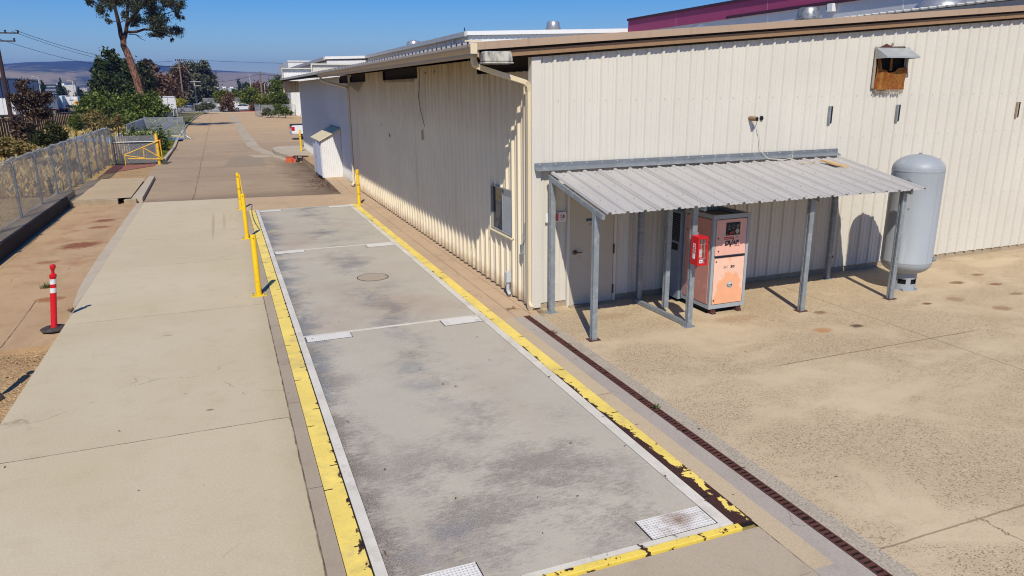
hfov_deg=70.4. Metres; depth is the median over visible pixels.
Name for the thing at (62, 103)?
box trailer
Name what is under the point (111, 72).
pine tree
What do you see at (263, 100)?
broadleaf tree
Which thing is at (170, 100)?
motor home
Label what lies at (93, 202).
cross kerb
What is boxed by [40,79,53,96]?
conifer
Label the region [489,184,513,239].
window
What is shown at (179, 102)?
bush
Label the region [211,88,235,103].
young tree
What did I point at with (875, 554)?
aggregate strip
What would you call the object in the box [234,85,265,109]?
young tree
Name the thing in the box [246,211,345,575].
edge strip
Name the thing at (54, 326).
delineator post
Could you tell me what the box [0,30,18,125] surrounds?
utility pole
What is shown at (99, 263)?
lane lip
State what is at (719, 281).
air compressor
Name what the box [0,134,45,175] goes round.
bush
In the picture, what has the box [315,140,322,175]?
closet door
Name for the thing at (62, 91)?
conifer
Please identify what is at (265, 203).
concrete apron
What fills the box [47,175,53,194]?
bush
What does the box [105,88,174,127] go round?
bush
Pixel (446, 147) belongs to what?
warehouse
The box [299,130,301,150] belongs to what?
pipe bollard
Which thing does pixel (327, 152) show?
metal closet
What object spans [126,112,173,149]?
slatted fence
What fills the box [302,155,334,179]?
dock slab
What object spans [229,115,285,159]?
valley gutter
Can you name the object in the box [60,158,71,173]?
bush
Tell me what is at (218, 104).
chain link fence
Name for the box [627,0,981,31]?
maroon building
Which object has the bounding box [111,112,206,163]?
grass verge
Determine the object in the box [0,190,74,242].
fence kerb
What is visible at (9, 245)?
kerb face
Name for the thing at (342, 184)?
walkway ramp
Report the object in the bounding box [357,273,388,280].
manhole cover
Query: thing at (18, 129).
bush
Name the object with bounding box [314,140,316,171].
closet door
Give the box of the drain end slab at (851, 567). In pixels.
[814,558,876,575]
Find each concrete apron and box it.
[245,194,356,209]
[579,527,820,575]
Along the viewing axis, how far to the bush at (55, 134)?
34.15 m
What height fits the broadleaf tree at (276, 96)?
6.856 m
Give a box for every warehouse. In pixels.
[0,77,40,103]
[280,0,1023,310]
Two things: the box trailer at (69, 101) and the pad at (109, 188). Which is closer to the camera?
the pad at (109, 188)
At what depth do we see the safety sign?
13.22 m
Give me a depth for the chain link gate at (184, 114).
97.85 m
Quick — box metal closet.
[310,125,342,177]
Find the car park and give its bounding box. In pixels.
[53,106,260,113]
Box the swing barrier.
[124,133,167,164]
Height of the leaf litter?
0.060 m
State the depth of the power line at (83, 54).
101.35 m
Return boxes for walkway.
[345,192,538,318]
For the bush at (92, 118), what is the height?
2.818 m
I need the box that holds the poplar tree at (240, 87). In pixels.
[236,77,249,90]
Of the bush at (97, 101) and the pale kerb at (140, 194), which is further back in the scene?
the bush at (97, 101)
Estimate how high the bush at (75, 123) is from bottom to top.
2.622 m
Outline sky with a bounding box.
[0,0,730,73]
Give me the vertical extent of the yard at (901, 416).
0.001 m
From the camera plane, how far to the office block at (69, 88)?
249.46 m
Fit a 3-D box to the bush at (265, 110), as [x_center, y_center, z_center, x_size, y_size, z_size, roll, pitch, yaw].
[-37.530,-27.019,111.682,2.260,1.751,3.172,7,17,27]
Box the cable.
[756,120,792,159]
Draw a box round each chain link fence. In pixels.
[0,126,114,228]
[111,135,157,164]
[193,103,220,112]
[202,98,260,110]
[259,105,295,116]
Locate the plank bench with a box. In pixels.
[293,155,306,161]
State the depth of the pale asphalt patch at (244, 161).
42.55 m
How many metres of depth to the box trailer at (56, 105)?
136.66 m
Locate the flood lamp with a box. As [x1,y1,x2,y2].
[480,51,513,64]
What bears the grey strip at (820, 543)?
on the ground at (94, 175)
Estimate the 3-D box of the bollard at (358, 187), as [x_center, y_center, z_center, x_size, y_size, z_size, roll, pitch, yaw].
[-5.543,-3.640,26.134,0.300,1.254,0.260,-6,16,-21]
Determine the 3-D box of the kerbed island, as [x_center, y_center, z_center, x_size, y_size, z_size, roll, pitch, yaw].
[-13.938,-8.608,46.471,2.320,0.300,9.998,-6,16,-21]
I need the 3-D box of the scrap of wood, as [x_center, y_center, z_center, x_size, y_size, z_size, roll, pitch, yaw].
[6.133,-2.474,14.420,0.999,0.129,0.329,1,15,5]
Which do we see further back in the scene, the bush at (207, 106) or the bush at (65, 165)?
the bush at (207, 106)
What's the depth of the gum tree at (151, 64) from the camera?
129.10 m
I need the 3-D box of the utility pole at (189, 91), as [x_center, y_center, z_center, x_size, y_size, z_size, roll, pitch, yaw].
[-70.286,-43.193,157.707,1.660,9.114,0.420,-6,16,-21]
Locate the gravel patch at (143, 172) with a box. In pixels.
[94,166,153,181]
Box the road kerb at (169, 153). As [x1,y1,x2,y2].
[163,111,261,159]
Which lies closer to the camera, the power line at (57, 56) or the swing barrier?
the swing barrier
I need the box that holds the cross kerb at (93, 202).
[69,198,136,206]
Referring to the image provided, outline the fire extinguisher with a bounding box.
[699,240,702,259]
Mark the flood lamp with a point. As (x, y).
(495, 57)
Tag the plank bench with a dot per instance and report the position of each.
(296, 156)
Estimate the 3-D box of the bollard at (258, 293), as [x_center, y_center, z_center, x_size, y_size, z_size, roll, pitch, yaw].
[-5.142,-0.458,14.557,0.300,1.254,0.260,-6,16,-21]
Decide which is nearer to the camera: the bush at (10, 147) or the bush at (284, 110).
the bush at (10, 147)
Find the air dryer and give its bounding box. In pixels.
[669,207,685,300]
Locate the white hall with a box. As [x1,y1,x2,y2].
[290,21,627,116]
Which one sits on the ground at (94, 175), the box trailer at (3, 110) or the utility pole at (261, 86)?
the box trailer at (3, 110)
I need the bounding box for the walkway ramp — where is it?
[325,177,362,193]
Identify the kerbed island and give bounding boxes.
[272,145,313,161]
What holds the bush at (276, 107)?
on the asphalt
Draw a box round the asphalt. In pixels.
[142,112,340,202]
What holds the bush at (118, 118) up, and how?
on the ground at (94, 175)
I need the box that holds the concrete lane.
[0,198,327,575]
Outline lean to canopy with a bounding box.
[534,148,925,341]
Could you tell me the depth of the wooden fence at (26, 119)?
70.65 m
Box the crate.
[286,157,291,162]
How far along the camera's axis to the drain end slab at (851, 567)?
6.21 m
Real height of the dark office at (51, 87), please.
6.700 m
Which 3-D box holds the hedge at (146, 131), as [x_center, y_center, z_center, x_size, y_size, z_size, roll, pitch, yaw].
[-25.311,-10.489,50.201,3.515,2.020,2.238,-2,15,-5]
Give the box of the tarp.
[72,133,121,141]
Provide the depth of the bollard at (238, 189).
25.26 m
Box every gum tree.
[2,77,58,158]
[84,0,186,95]
[134,56,160,95]
[141,58,161,72]
[150,69,181,96]
[166,59,222,105]
[166,60,192,100]
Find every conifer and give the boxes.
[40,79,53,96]
[55,78,71,107]
[72,86,82,107]
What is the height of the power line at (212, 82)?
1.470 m
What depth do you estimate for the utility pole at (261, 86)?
136.94 m
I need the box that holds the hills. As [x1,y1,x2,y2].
[0,61,278,89]
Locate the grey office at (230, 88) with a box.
[217,87,238,105]
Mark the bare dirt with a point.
(25, 372)
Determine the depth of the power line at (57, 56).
98.38 m
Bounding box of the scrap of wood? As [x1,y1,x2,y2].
[811,160,848,167]
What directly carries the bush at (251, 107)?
on the ground at (94, 175)
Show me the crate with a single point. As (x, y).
(288, 159)
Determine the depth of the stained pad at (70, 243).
17.14 m
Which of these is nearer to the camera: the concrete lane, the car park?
the concrete lane
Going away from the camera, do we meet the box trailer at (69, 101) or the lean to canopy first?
the lean to canopy
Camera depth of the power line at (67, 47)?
96.62 m
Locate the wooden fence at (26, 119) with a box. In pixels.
[0,111,74,137]
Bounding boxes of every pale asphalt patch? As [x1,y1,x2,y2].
[224,156,266,166]
[248,155,270,156]
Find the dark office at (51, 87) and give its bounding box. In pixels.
[40,84,59,94]
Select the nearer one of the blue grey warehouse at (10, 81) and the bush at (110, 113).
the bush at (110, 113)
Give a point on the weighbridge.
(482, 437)
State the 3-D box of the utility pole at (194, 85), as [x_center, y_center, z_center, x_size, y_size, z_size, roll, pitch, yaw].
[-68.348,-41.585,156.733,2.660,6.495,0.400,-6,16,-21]
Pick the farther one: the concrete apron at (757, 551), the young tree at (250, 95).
the young tree at (250, 95)
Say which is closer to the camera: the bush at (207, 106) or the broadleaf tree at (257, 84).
the bush at (207, 106)
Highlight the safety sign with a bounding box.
[545,212,565,222]
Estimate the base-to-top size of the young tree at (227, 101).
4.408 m
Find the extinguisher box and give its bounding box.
[690,232,708,265]
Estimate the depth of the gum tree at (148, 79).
111.86 m
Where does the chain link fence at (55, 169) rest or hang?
on the fence kerb at (6, 231)
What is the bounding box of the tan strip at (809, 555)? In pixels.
[502,318,833,569]
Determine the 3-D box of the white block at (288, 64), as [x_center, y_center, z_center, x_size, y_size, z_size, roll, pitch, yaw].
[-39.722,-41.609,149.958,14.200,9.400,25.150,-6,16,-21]
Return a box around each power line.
[0,39,162,68]
[12,31,166,66]
[15,30,169,61]
[182,74,257,82]
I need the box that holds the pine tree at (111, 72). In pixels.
[82,45,144,98]
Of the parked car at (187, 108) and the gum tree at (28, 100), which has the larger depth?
the parked car at (187, 108)
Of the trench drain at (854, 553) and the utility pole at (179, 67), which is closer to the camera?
the trench drain at (854, 553)
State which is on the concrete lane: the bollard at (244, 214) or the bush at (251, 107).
the bollard at (244, 214)
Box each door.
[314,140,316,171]
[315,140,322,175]
[565,191,616,308]
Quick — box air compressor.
[681,206,750,313]
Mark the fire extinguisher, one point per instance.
(700, 254)
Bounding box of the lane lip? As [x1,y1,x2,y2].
[67,203,143,320]
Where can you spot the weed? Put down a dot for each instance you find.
(45, 286)
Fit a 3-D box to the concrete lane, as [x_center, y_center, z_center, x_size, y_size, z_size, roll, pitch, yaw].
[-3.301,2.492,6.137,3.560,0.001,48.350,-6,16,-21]
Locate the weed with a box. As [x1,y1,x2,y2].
[39,282,49,288]
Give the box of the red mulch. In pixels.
[103,163,156,173]
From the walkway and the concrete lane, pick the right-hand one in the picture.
the walkway
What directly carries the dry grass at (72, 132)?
on the ground at (94, 175)
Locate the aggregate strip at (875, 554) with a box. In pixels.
[530,314,917,575]
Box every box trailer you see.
[0,98,21,120]
[46,95,61,114]
[56,96,66,113]
[64,97,79,111]
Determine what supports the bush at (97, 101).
on the ground at (94, 175)
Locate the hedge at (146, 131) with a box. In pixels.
[121,123,171,150]
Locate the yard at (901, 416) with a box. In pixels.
[535,248,1023,575]
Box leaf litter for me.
[309,176,341,192]
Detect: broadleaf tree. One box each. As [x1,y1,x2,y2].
[247,80,270,94]
[256,92,272,108]
[265,73,290,115]
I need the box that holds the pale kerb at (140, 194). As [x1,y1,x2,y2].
[131,176,154,202]
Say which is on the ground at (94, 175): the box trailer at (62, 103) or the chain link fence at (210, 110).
the chain link fence at (210, 110)
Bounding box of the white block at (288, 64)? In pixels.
[278,61,308,111]
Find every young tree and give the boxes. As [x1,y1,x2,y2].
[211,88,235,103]
[218,90,235,111]
[232,88,242,102]
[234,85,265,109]
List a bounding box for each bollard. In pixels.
[235,173,241,209]
[240,194,249,239]
[250,234,266,297]
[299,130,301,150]
[355,169,363,204]
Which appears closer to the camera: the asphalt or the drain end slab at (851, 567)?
the drain end slab at (851, 567)
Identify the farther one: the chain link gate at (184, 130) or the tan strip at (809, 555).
the chain link gate at (184, 130)
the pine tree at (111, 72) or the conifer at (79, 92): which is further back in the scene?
the conifer at (79, 92)
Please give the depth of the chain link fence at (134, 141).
41.55 m
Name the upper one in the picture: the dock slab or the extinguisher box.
the dock slab
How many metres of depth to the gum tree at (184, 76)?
150.47 m
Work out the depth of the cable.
14.47 m
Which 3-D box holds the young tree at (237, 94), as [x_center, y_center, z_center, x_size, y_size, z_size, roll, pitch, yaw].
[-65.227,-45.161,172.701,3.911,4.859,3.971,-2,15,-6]
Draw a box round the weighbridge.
[249,204,753,575]
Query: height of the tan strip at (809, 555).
0.001 m
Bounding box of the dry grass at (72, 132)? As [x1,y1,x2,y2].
[0,121,128,197]
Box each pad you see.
[0,204,135,355]
[69,178,144,200]
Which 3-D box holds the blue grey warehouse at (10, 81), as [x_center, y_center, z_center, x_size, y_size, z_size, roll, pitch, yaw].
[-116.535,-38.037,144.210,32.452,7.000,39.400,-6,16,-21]
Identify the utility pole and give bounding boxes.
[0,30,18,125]
[169,59,184,103]
[186,68,190,103]
[188,80,200,104]
[259,71,263,109]
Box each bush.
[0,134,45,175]
[6,114,44,145]
[26,118,69,153]
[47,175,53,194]
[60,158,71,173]
[65,113,85,139]
[69,86,119,129]
[79,108,122,131]
[98,103,125,128]
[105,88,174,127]
[113,113,122,135]
[176,98,188,111]
[191,101,216,111]
[246,102,256,110]
[260,108,276,116]
[270,103,282,114]
[277,105,293,117]
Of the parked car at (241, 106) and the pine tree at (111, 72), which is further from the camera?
the parked car at (241, 106)
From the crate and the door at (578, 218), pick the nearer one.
the door at (578, 218)
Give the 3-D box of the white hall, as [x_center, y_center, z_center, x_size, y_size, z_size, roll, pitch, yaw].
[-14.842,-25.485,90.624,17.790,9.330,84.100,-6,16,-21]
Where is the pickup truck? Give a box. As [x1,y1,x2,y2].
[289,124,302,137]
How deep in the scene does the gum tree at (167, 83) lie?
130.12 m
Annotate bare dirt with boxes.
[0,349,48,423]
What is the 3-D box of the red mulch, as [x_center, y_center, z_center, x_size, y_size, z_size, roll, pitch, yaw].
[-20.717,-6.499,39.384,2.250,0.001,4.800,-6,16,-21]
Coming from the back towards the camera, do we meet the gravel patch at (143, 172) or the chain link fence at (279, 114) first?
the chain link fence at (279, 114)
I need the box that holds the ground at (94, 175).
[0,95,811,530]
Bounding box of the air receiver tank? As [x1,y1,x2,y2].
[880,153,945,290]
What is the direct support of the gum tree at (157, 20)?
on the ground at (94, 175)
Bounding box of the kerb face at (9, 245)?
[0,197,68,261]
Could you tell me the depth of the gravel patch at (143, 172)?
36.69 m
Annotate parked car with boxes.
[177,105,199,111]
[234,104,248,110]
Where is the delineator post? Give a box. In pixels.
[40,264,64,332]
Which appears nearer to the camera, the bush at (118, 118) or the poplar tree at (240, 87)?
the bush at (118, 118)
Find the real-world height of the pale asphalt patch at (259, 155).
0.001 m
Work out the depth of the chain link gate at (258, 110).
117.05 m
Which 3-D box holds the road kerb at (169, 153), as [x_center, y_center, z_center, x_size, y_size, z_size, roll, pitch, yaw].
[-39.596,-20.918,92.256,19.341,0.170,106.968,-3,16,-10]
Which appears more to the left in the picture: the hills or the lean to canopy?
the hills
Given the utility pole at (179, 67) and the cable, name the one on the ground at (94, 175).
the utility pole at (179, 67)
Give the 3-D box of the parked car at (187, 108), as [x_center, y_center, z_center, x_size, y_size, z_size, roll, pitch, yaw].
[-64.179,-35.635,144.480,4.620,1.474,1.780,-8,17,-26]
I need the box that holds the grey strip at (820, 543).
[513,316,852,562]
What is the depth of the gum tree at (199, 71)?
166.22 m
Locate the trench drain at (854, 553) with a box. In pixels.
[524,315,892,575]
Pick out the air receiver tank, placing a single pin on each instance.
(920, 223)
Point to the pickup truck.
(295, 128)
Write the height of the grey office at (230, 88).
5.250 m
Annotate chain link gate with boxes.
[143,116,190,139]
[175,105,195,123]
[254,104,260,116]
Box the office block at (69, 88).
[56,83,90,96]
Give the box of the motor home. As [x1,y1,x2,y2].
[159,96,177,119]

